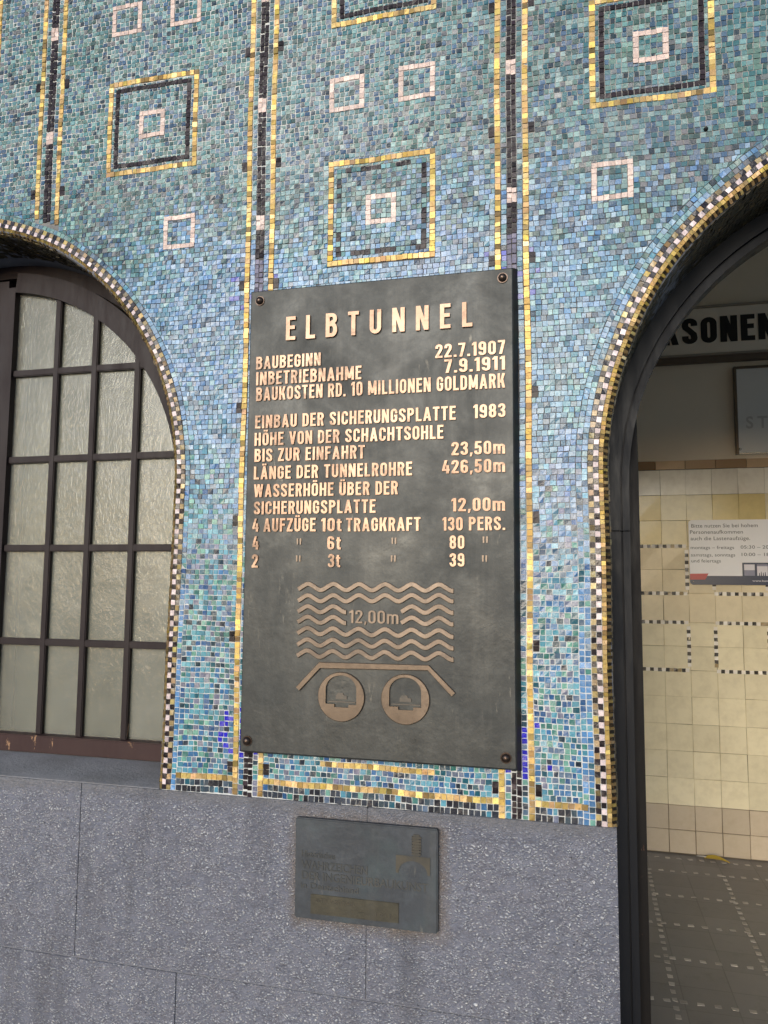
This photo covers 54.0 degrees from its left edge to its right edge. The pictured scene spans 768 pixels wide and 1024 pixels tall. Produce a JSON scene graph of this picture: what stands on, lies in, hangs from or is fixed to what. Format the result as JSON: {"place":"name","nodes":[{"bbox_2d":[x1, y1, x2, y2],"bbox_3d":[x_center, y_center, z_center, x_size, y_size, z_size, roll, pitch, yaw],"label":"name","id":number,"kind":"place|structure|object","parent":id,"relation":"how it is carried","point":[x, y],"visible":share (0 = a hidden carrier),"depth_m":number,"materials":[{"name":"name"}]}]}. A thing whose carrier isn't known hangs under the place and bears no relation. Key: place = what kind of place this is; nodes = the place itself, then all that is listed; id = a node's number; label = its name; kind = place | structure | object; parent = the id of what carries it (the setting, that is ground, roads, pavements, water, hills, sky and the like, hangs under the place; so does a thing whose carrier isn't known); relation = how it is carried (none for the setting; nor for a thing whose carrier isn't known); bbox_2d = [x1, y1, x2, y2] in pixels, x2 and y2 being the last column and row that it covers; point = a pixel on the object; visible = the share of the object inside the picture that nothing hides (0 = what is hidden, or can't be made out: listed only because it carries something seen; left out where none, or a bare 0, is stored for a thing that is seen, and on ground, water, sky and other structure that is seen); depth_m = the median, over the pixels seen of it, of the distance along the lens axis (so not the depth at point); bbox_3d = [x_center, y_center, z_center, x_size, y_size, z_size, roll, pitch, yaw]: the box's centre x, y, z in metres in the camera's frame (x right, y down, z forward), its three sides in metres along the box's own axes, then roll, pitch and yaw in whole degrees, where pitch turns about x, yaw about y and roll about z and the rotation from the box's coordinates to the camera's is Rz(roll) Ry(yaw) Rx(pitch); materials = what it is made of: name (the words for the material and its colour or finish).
{"place":"outdoors","nodes":[
{"label":"outdoors","id":0,"kind":"place"},
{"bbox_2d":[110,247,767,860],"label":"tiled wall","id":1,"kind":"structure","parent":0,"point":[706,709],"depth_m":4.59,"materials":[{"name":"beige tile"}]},
{"bbox_2d":[655,301,767,366],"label":"lettered board","id":2,"kind":"object","parent":1,"relation":"attached to","point":[721,333],"visible":0.53,"depth_m":4.67,"materials":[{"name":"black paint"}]},
{"bbox_2d":[688,519,767,584],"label":"information sign","id":3,"kind":"object","parent":1,"relation":"attached to","point":[728,552],"visible":1,"depth_m":4.57,"materials":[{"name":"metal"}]},
{"bbox_2d":[732,365,767,454],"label":"sign","id":4,"kind":"object","parent":1,"relation":"attached to","point":[750,391],"visible":1,"depth_m":4.61,"materials":[{"name":"plastic"}]},
{"bbox_2d":[647,851,767,1023],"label":"floor","id":5,"kind":"structure","parent":0,"point":[727,986],"depth_m":3.42,"materials":[{"name":"tile"}]},
{"bbox_2d":[647,855,767,1019],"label":"floor inlay","id":6,"kind":"object","parent":5,"relation":"on","point":[764,968],"visible":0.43,"depth_m":3.47,"materials":[{"name":"tile"}]},
{"bbox_2d":[697,855,729,862],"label":"litter","id":7,"kind":"object","parent":5,"relation":"on","point":[714,857],"visible":1,"depth_m":4.40,"materials":[{"name":"paper"}]},
{"label":"ground","id":8,"kind":"structure","parent":0,"visible":0},
{"bbox_2d":[0,0,767,1023],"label":"entrance facade","id":9,"kind":"structure","parent":8,"relation":"on","point":[180,180],"depth_m":1.94,"materials":[{"name":"tile"}]},
{"bbox_2d":[0,266,174,761],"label":"arched window","id":10,"kind":"structure","parent":9,"relation":"in","point":[87,464],"depth_m":2.34,"materials":[{"name":"glass"}]},
{"bbox_2d":[295,816,438,933],"bbox_3d":[-0.044,0.854,1.779,0.349,0.233,0.018,-1,-5,14],"label":"bronze plaque","id":11,"kind":"object","parent":9,"relation":"attached to","point":[384,875],"visible":1,"depth_m":1.77,"materials":[{"name":"grey metal"}]},
{"bbox_2d":[240,268,521,770],"bbox_3d":[-0.022,0.004,1.843,0.694,1.190,0.044,-1,-5,14],"label":"bronze plaque","id":12,"kind":"object","parent":9,"relation":"attached to","point":[381,615],"visible":1,"depth_m":1.82,"materials":[{"name":"metal"}]},
{"bbox_2d":[629,420,650,1023],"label":"door leaf","id":13,"kind":"structure","parent":9,"relation":"in","point":[642,864],"depth_m":1.98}
]}

